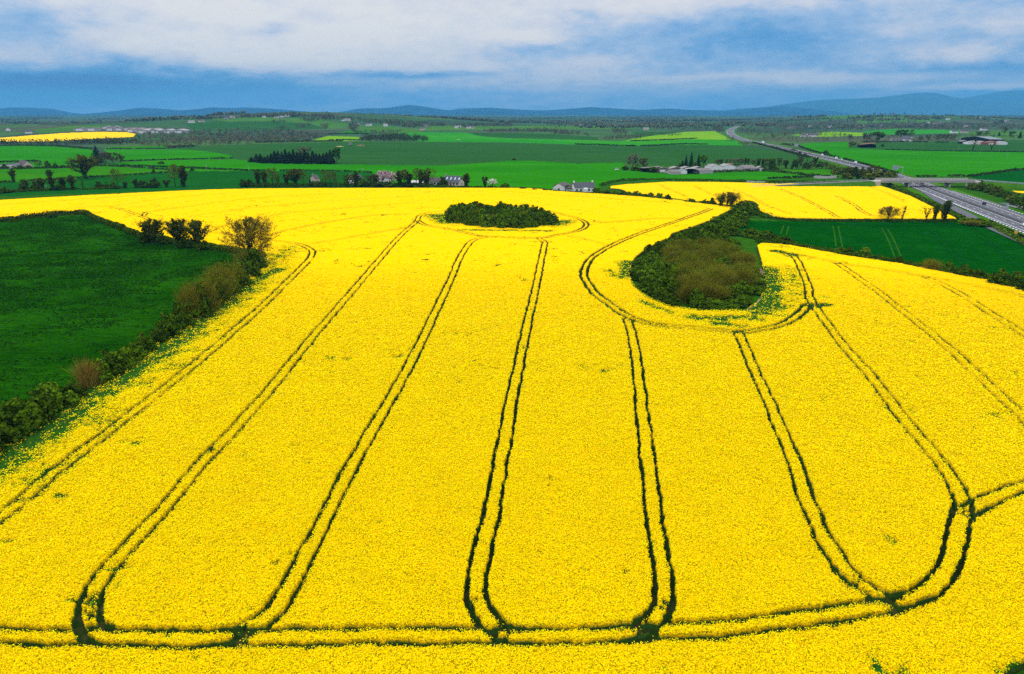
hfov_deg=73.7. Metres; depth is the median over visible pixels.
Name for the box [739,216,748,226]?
bush
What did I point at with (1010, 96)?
hills
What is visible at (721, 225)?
bush
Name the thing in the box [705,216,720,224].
bush
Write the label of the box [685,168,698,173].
farm shed
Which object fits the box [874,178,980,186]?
road bridge
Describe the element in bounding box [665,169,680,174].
farm shed
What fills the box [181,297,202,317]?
bush
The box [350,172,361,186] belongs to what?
ivy clad tree
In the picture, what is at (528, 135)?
field
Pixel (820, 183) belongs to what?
road
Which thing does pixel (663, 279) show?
bush
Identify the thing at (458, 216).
bush
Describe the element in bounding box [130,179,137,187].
ivy clad tree
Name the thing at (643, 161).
budding tree
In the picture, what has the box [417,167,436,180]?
bare tree
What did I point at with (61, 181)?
ivy clad tree
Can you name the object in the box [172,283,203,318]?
scrub bush
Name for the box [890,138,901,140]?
outbuilding
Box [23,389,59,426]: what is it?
bush
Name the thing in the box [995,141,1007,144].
farm shed
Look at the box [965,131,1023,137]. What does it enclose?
field
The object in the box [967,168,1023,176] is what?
hedge
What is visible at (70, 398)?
bush
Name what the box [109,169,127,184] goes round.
bare tree
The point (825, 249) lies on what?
bush
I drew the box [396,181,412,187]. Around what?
bush
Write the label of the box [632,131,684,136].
field
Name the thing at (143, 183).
bush
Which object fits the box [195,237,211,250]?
bush
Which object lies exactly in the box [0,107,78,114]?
hills
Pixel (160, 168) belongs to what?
hedge
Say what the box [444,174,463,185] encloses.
house
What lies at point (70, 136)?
rapeseed crop
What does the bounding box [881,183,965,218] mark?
hedge
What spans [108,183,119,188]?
bush
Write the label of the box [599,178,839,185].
hedge
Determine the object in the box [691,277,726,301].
scrub bush
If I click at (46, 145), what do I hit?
hedge
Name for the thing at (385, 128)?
field
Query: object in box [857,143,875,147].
farm shed
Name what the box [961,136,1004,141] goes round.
barn
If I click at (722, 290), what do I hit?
scrub bush
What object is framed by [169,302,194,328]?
bush
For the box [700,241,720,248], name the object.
scrub bush
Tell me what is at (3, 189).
bush
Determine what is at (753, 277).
scrub bush
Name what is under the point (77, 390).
bush
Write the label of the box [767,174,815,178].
hedge
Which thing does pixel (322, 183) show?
bush
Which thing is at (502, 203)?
bush
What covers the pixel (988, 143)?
farm shed
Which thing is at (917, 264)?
bush
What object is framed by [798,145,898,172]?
hedge
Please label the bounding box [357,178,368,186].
bush
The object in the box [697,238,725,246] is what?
scrub bush
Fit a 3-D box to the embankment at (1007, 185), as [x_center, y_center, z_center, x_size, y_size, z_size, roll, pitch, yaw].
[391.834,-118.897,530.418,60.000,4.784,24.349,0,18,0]
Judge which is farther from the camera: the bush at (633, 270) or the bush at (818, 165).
the bush at (818, 165)
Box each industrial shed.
[73,127,101,130]
[101,126,120,128]
[105,127,130,130]
[126,128,161,131]
[136,129,189,132]
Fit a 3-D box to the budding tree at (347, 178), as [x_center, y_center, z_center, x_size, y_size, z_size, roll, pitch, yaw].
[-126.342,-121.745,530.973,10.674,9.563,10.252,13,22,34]
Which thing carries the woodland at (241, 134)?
on the ground
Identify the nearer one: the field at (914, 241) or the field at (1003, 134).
the field at (914, 241)
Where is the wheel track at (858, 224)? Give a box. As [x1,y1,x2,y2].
[775,224,942,225]
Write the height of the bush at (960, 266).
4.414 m
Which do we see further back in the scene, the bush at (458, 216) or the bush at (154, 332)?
the bush at (458, 216)
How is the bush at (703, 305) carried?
on the ground
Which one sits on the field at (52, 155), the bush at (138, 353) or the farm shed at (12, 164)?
the farm shed at (12, 164)
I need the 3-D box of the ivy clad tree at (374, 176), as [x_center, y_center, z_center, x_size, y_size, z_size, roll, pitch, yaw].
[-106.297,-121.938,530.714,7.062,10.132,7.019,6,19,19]
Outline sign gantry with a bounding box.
[892,165,902,175]
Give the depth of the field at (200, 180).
562.98 m
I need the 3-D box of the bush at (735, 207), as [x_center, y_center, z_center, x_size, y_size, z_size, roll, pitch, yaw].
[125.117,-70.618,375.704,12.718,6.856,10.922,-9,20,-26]
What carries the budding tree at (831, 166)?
on the field at (822, 171)
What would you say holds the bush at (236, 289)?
on the ground
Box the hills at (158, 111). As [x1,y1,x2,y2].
[77,107,303,115]
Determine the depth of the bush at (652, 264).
222.40 m
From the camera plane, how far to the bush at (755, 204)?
384.87 m
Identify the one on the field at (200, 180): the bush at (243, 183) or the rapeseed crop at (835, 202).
the bush at (243, 183)
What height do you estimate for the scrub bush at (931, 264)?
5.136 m
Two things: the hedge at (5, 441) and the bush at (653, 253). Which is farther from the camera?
the bush at (653, 253)
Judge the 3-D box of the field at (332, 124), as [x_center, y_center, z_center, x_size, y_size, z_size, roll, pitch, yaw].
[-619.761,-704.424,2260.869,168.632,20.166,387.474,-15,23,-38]
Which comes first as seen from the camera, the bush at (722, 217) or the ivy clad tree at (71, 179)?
the bush at (722, 217)
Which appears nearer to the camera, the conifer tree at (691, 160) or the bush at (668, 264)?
the bush at (668, 264)
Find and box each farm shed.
[0,162,20,167]
[640,166,659,171]
[655,167,679,171]
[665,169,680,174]
[669,166,701,168]
[679,168,686,173]
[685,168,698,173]
[692,168,712,173]
[705,163,735,170]
[735,165,756,170]
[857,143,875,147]
[981,141,995,144]
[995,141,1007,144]
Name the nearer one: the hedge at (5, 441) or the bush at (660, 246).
the hedge at (5, 441)
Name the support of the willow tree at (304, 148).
on the field at (416, 153)
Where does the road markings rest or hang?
on the motorway
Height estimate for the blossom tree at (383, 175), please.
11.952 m
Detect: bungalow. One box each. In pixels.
[553,182,570,190]
[570,180,595,191]
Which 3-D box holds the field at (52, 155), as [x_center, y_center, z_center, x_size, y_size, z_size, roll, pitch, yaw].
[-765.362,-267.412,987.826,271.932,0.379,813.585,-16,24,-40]
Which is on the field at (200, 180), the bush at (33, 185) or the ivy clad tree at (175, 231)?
the bush at (33, 185)
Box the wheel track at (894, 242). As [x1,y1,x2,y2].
[887,229,900,255]
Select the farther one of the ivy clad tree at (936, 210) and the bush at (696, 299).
the ivy clad tree at (936, 210)
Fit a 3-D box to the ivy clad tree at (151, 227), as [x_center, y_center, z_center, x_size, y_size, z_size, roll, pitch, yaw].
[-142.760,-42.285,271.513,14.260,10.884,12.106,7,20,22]
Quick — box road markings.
[727,129,1023,232]
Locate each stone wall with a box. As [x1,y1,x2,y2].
[746,181,765,182]
[814,175,836,178]
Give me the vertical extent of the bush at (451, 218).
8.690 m
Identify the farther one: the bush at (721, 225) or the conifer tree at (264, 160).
the conifer tree at (264, 160)
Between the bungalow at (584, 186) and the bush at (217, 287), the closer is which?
the bush at (217, 287)
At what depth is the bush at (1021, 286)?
199.32 m
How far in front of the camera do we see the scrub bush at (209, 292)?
174.90 m
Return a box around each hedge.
[0,144,91,148]
[0,159,38,162]
[0,164,100,168]
[0,171,175,182]
[0,209,84,220]
[0,266,252,449]
[6,188,47,191]
[14,186,124,191]
[83,210,245,254]
[101,164,174,169]
[106,147,165,148]
[108,164,300,170]
[120,157,232,160]
[166,144,193,147]
[240,182,433,186]
[255,140,342,142]
[302,169,371,172]
[327,132,368,134]
[434,185,590,192]
[574,143,707,145]
[591,192,729,205]
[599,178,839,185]
[630,137,696,140]
[713,169,838,176]
[753,142,812,157]
[754,237,991,277]
[759,215,957,221]
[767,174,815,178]
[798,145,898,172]
[863,141,948,142]
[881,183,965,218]
[885,149,1023,151]
[915,174,965,176]
[960,217,1023,245]
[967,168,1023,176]
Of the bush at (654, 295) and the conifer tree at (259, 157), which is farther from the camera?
the conifer tree at (259, 157)
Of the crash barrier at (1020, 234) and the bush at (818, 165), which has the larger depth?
the bush at (818, 165)
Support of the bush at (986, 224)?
on the ground
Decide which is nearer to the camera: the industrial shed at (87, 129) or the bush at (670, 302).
the bush at (670, 302)
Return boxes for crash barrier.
[772,145,1023,222]
[989,220,1023,236]
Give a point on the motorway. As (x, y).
(993, 207)
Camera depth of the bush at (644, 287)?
200.88 m
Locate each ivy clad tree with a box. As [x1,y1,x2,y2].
[7,168,15,181]
[35,178,46,187]
[45,169,54,176]
[46,176,56,190]
[56,177,66,189]
[66,153,98,178]
[66,175,76,189]
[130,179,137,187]
[130,217,167,243]
[161,216,189,243]
[162,180,169,186]
[174,165,188,186]
[179,219,216,243]
[253,170,260,186]
[259,170,268,186]
[282,174,288,186]
[284,168,302,185]
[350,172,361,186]
[372,174,378,182]
[392,170,402,185]
[404,172,412,183]
[416,169,424,184]
[422,170,430,183]
[460,173,469,187]
[481,176,487,187]
[717,195,725,205]
[727,194,737,206]
[851,166,858,176]
[854,172,863,178]
[932,204,940,221]
[940,199,953,221]
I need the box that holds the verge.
[724,126,1023,237]
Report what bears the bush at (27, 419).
on the ground
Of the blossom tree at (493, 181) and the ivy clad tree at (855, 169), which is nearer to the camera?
the blossom tree at (493, 181)
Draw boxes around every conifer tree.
[89,145,104,162]
[255,154,262,162]
[259,157,268,162]
[270,151,279,162]
[280,149,291,163]
[291,149,295,162]
[292,152,302,163]
[302,150,306,162]
[304,153,312,163]
[316,153,324,163]
[325,149,334,163]
[688,153,693,166]
[696,154,700,166]
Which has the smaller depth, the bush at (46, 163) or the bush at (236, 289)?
the bush at (236, 289)
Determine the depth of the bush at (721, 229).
279.03 m
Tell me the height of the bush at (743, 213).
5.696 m
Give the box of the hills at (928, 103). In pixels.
[769,92,1023,114]
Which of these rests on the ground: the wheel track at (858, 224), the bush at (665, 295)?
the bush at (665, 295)
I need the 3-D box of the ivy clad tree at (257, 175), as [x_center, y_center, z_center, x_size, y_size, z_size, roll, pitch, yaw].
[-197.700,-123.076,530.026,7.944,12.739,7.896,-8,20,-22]
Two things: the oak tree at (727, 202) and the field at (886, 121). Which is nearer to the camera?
the oak tree at (727, 202)
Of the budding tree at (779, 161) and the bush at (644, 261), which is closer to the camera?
the bush at (644, 261)
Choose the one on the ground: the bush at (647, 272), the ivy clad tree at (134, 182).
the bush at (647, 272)
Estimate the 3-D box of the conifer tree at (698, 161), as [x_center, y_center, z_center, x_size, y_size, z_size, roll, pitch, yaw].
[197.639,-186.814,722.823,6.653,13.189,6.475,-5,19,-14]
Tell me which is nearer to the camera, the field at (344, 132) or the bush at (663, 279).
the bush at (663, 279)
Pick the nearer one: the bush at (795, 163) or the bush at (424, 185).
the bush at (424, 185)
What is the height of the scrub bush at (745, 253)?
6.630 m
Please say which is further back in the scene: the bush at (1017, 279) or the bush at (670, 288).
the bush at (1017, 279)
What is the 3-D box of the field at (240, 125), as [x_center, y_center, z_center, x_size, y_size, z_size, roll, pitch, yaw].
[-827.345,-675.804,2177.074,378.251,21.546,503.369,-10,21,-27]
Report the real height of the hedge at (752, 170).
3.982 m
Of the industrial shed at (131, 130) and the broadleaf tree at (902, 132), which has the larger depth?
the industrial shed at (131, 130)
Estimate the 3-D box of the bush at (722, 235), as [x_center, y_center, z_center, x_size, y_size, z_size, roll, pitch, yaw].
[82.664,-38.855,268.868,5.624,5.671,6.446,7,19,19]
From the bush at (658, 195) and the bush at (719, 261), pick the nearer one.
the bush at (719, 261)
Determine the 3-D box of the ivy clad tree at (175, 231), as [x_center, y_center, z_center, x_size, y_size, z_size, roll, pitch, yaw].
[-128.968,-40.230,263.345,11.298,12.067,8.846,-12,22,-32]
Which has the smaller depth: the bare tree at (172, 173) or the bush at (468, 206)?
the bush at (468, 206)
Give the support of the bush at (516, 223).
on the ground
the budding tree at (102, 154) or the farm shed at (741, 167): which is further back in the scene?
the budding tree at (102, 154)
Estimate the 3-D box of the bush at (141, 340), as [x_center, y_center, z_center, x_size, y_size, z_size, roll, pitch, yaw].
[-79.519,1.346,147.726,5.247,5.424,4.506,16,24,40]
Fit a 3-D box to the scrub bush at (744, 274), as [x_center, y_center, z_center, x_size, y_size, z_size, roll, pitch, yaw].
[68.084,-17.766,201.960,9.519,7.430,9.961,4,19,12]
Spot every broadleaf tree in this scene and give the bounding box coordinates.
[648,167,658,170]
[769,158,776,169]
[872,131,885,142]
[894,129,907,137]
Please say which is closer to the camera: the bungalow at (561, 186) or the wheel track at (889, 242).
the wheel track at (889, 242)
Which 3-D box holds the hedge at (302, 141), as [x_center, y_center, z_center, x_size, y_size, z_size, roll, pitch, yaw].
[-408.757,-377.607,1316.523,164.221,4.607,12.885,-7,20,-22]
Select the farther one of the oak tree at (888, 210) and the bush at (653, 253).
the oak tree at (888, 210)
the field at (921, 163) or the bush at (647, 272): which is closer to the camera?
the bush at (647, 272)
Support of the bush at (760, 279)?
on the ground
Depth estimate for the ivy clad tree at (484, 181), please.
508.58 m
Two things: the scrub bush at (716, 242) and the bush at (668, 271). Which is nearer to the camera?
the bush at (668, 271)
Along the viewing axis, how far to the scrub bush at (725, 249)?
235.58 m
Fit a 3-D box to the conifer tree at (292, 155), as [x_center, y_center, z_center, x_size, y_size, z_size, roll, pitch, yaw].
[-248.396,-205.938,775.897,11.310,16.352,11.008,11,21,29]
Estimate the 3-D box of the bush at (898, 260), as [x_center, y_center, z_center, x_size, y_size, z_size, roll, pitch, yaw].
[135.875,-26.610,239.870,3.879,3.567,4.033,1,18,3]
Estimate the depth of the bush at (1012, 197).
438.78 m
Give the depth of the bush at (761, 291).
196.98 m
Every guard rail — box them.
[753,179,873,186]
[976,179,1023,183]
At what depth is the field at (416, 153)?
982.91 m
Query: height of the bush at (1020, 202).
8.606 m
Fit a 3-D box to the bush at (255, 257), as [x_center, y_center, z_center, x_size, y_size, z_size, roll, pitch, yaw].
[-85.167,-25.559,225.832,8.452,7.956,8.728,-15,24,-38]
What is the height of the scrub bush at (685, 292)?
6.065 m
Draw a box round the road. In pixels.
[775,181,864,185]
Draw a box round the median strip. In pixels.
[729,126,1020,222]
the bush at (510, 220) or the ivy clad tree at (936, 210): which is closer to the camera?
the bush at (510, 220)
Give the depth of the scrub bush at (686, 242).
245.33 m
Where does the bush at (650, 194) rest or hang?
on the ground
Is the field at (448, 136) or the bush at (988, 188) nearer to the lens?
the bush at (988, 188)
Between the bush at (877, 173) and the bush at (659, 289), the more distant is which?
the bush at (877, 173)
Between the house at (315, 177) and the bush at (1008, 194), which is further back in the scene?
the house at (315, 177)
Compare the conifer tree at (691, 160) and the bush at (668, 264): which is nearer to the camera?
the bush at (668, 264)
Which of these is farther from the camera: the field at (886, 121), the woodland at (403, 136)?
the field at (886, 121)
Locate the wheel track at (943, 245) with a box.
[927,228,957,262]
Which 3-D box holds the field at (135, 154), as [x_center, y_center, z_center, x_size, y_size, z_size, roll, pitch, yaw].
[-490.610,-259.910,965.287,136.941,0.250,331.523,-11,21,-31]
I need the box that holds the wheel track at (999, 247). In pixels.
[974,228,1023,266]
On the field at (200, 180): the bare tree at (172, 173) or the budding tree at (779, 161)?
the bare tree at (172, 173)
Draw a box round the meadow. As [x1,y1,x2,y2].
[0,216,242,449]
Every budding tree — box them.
[99,152,111,161]
[103,152,120,160]
[114,154,125,162]
[342,174,354,186]
[364,175,376,183]
[399,169,408,180]
[637,158,648,166]
[777,158,783,165]
[798,158,803,168]
[825,164,839,170]
[835,167,847,172]
[847,141,856,147]
[862,132,872,142]
[868,165,880,172]
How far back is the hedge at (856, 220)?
360.88 m
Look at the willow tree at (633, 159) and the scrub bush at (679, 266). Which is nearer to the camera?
the scrub bush at (679, 266)
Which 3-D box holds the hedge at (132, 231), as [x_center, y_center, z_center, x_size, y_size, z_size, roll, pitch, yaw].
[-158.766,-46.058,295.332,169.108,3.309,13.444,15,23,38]
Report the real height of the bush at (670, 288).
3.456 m
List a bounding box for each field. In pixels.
[0,146,93,167]
[0,166,236,182]
[0,171,385,196]
[34,126,101,133]
[102,159,800,190]
[104,149,231,160]
[105,145,167,148]
[171,142,825,165]
[184,121,326,129]
[210,117,356,121]
[279,121,348,128]
[314,136,358,140]
[339,131,370,133]
[357,125,423,132]
[400,132,742,145]
[421,126,511,129]
[470,133,597,139]
[512,124,696,129]
[627,131,730,140]
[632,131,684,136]
[737,220,1023,280]
[769,169,841,176]
[797,132,863,136]
[800,142,1023,176]
[819,115,865,121]
[848,140,1023,151]
[856,116,933,122]
[864,129,959,134]
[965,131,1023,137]
[972,170,1023,181]
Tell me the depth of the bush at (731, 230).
290.99 m
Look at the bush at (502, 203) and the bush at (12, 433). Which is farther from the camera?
the bush at (502, 203)
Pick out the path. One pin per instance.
(761, 272)
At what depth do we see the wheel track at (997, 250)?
283.69 m
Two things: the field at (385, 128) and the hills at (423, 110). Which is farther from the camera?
the hills at (423, 110)
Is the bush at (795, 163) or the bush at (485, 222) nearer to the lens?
the bush at (485, 222)
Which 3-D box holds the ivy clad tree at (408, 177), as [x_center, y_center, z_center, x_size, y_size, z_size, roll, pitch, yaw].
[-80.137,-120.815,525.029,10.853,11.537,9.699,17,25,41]
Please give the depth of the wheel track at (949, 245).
298.70 m
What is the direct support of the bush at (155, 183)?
on the field at (200, 180)
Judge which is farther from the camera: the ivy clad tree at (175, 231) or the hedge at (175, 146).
the hedge at (175, 146)
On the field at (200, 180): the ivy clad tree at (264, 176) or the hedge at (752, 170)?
the ivy clad tree at (264, 176)
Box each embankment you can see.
[782,180,875,186]
[976,180,1023,187]
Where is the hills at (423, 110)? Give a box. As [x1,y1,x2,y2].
[341,105,847,114]
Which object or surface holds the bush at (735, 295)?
on the ground
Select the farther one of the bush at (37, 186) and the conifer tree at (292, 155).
the conifer tree at (292, 155)
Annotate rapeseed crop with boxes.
[0,132,135,141]
[0,188,1023,673]
[610,182,955,220]
[1012,191,1023,194]
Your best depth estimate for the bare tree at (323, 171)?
528.42 m
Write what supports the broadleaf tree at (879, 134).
on the ground
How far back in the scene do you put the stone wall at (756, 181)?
561.58 m
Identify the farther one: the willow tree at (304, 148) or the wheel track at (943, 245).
the willow tree at (304, 148)
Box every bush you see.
[0,187,13,192]
[0,396,44,442]
[0,422,23,450]
[7,218,18,222]
[18,181,27,189]
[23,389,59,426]
[29,181,39,188]
[34,183,42,189]
[34,381,81,413]
[44,160,51,167]
[46,213,57,217]
[54,184,65,189]
[57,383,88,398]
[59,353,104,390]
[86,358,114,388]
[93,181,101,188]
[99,350,128,375]
[101,346,137,369]
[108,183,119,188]
[127,342,147,361]
[133,331,158,352]
[137,180,148,187]
[138,229,151,243]
[145,328,169,341]
[148,178,160,187]
[155,232,170,243]
[155,312,181,336]
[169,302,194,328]
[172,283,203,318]
[176,236,192,247]
[180,274,224,313]
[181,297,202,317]
[193,283,214,316]
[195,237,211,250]
[195,260,246,296]
[199,270,236,300]
[207,280,227,305]
[216,262,241,294]
[225,261,249,282]
[230,246,273,262]
[234,263,253,286]
[235,259,261,276]
[238,179,253,186]
[242,248,267,268]
[309,180,319,186]
[317,179,328,186]
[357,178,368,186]
[369,181,382,186]
[382,181,394,186]
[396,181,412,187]
[417,183,429,187]
[436,176,448,186]
[443,204,455,219]
[446,207,454,218]
[447,206,460,221]
[452,210,463,223]
[461,210,472,223]
[463,203,474,215]
[464,213,478,225]
[479,214,495,227]
[483,209,492,217]
[492,215,504,224]
[495,201,507,208]
[495,216,510,227]
[499,183,509,187]
[506,208,522,220]
[507,217,517,226]
[509,219,524,228]
[522,217,540,227]
[534,213,547,225]
[540,211,554,224]
[548,213,558,222]
[592,187,601,193]
[627,266,642,274]
[630,258,641,266]
[630,272,644,280]
[632,191,641,195]
[636,278,647,286]
[636,282,651,291]
[637,269,654,275]
[639,253,658,265]
[639,274,652,282]
[641,265,655,269]
[642,244,656,255]
[643,244,661,256]
[647,192,655,197]
[647,251,658,256]
[647,274,661,285]
[647,291,664,299]
[648,260,664,268]
[648,284,664,290]
[654,272,674,287]
[654,287,666,292]
[655,241,665,250]
[655,263,665,270]
[656,193,664,198]
[656,292,675,304]
[657,269,673,284]
[659,241,686,257]
[660,297,682,307]
[663,238,687,245]
[663,262,670,268]
[664,284,679,297]
[665,194,672,199]
[666,280,682,293]
[670,267,679,277]
[670,273,689,285]
[672,265,697,280]
[674,261,695,270]
[674,281,703,303]
[676,232,684,239]
[677,237,698,246]
[681,270,715,287]
[689,288,704,306]
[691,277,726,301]
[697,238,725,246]
[698,225,709,230]
[698,301,714,311]
[699,257,720,263]
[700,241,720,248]
[702,231,714,236]
[702,246,726,257]
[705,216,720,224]
[706,262,736,278]
[706,297,724,309]
[709,197,717,204]
[709,242,734,254]
[711,225,719,234]
[711,283,734,299]
[712,259,722,264]
[713,213,730,222]
[714,267,743,285]
[715,222,729,227]
[715,231,727,239]
[717,228,728,235]
[717,256,732,264]
[720,292,739,302]
[720,301,740,310]
[721,242,743,253]
[723,215,747,226]
[723,225,741,235]
[723,253,744,264]
[724,210,737,215]
[724,284,743,295]
[729,203,744,213]
[729,295,747,307]
[730,260,760,270]
[732,265,756,284]
[732,266,767,284]
[733,210,749,221]
[734,249,760,263]
[736,252,765,269]
[736,280,752,294]
[738,205,754,216]
[738,296,753,304]
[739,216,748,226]
[741,228,756,238]
[744,285,765,294]
[745,203,760,214]
[748,282,768,290]
[751,202,762,213]
[752,277,765,284]
[753,230,771,238]
[765,231,778,240]
[779,235,794,241]
[790,159,798,168]
[802,159,810,168]
[815,161,823,167]
[820,247,831,251]
[831,167,841,174]
[833,247,844,254]
[842,166,853,174]
[842,172,852,178]
[842,246,857,256]
[857,247,872,258]
[861,173,874,179]
[862,168,872,176]
[872,168,882,177]
[883,170,893,177]
[892,256,903,262]
[912,262,924,266]
[919,258,942,269]
[938,261,956,272]
[953,265,963,275]
[957,264,975,276]
[958,219,996,226]
[965,183,976,189]
[973,180,984,190]
[973,269,987,278]
[978,183,989,190]
[978,221,992,227]
[982,184,996,192]
[985,268,1011,284]
[988,186,1002,194]
[993,189,1007,196]
[1002,191,1012,199]
[1003,271,1023,287]
[1005,193,1016,201]
[1009,194,1020,204]
[1015,195,1023,208]
[1015,281,1023,290]
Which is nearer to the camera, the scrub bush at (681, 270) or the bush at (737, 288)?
the bush at (737, 288)
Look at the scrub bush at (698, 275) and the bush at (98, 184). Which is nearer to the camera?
the scrub bush at (698, 275)
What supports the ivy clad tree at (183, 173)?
on the field at (200, 180)
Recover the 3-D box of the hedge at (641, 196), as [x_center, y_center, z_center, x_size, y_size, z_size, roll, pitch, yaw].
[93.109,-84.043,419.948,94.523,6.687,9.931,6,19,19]
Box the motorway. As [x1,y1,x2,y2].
[726,126,1023,244]
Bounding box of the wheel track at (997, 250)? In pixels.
[969,228,1023,273]
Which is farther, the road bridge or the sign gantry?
the sign gantry
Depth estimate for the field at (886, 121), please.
3124.55 m
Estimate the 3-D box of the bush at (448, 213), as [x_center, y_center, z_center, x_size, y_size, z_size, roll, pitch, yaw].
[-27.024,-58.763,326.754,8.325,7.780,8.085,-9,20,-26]
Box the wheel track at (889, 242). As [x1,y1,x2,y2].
[881,228,894,255]
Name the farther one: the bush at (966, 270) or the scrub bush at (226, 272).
the bush at (966, 270)
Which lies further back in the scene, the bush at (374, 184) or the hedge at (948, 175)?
the hedge at (948, 175)
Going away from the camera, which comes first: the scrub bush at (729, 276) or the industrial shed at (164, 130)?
the scrub bush at (729, 276)
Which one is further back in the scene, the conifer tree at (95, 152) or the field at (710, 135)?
the field at (710, 135)
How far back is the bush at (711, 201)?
410.96 m
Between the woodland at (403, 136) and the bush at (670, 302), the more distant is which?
the woodland at (403, 136)
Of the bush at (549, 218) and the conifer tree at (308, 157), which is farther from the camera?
the conifer tree at (308, 157)
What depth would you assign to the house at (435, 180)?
538.79 m
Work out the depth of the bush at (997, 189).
477.86 m
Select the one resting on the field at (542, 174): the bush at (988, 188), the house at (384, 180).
the house at (384, 180)
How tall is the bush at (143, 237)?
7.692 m
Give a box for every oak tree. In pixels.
[212,213,279,263]
[714,191,743,205]
[878,206,904,218]
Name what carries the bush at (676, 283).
on the ground
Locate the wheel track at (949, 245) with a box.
[933,228,965,263]
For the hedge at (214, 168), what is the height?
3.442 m
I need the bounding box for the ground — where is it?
[0,112,1023,673]
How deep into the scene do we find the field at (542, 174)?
679.03 m
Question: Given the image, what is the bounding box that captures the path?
[748,267,764,309]
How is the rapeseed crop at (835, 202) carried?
on the ground
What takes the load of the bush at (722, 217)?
on the ground
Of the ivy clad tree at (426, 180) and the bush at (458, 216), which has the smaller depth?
the bush at (458, 216)
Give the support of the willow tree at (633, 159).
on the ground
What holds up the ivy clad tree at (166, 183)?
on the field at (200, 180)
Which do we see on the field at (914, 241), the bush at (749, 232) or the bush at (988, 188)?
the bush at (749, 232)
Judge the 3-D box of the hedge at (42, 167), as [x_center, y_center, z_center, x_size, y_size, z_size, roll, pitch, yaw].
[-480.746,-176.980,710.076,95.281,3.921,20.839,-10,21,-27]
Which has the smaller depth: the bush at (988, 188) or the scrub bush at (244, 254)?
the scrub bush at (244, 254)
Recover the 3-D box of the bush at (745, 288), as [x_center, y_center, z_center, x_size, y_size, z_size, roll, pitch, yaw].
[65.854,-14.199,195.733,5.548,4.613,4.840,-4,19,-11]
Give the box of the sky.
[0,0,1023,113]
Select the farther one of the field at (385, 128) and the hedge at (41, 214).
the field at (385, 128)
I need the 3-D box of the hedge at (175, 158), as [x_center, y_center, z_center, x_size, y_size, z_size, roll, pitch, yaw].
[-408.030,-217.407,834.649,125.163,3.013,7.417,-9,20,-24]
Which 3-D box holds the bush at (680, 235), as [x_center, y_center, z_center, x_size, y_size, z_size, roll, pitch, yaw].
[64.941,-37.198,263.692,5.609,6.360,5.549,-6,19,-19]
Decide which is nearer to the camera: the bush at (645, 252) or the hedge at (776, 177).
the bush at (645, 252)
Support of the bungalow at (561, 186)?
on the field at (542, 174)
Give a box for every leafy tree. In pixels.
[331,147,339,159]
[700,154,708,166]
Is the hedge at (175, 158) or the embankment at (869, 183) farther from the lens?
the hedge at (175, 158)
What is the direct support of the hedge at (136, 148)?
on the field at (143, 147)
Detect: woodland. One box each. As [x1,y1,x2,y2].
[0,110,1023,127]
[0,136,137,144]
[133,127,324,148]
[198,112,446,133]
[360,132,428,140]
[450,119,723,139]
[725,116,1023,144]
[841,112,1023,124]
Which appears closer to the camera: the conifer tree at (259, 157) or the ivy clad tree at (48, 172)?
the ivy clad tree at (48, 172)
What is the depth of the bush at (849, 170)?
627.50 m
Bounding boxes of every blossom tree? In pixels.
[372,170,392,181]
[386,172,396,182]
[487,178,496,185]
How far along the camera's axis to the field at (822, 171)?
656.48 m
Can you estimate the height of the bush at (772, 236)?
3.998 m
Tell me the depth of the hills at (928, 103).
20401.74 m
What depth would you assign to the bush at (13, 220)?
327.46 m
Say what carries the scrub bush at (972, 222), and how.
on the ground
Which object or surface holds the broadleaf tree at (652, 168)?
on the ground
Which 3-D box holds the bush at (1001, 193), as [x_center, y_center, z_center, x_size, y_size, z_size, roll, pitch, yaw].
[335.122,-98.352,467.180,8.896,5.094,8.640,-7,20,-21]
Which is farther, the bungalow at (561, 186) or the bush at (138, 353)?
the bungalow at (561, 186)
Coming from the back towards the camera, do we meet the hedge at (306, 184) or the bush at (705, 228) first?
the hedge at (306, 184)
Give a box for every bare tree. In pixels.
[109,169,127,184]
[164,164,180,186]
[265,167,279,186]
[298,170,309,186]
[321,170,330,182]
[324,171,335,186]
[412,167,424,185]
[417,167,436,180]
[919,206,933,221]
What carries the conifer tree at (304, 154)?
on the field at (416, 153)
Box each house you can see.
[19,159,32,167]
[310,174,319,182]
[379,172,388,182]
[423,177,440,185]
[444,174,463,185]
[901,136,912,140]
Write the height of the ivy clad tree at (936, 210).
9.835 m
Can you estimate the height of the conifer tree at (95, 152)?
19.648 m
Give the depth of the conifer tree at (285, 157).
768.21 m
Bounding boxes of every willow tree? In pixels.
[295,146,311,153]
[626,153,639,166]
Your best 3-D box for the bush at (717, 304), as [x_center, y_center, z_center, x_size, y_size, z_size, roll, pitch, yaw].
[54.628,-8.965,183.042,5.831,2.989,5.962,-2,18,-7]
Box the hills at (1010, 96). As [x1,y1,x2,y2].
[964,90,1023,101]
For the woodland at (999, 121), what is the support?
on the ground
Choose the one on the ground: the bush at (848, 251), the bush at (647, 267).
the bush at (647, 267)
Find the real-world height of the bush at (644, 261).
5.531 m
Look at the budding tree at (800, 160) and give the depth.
691.15 m
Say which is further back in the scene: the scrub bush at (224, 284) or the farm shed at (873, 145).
the farm shed at (873, 145)

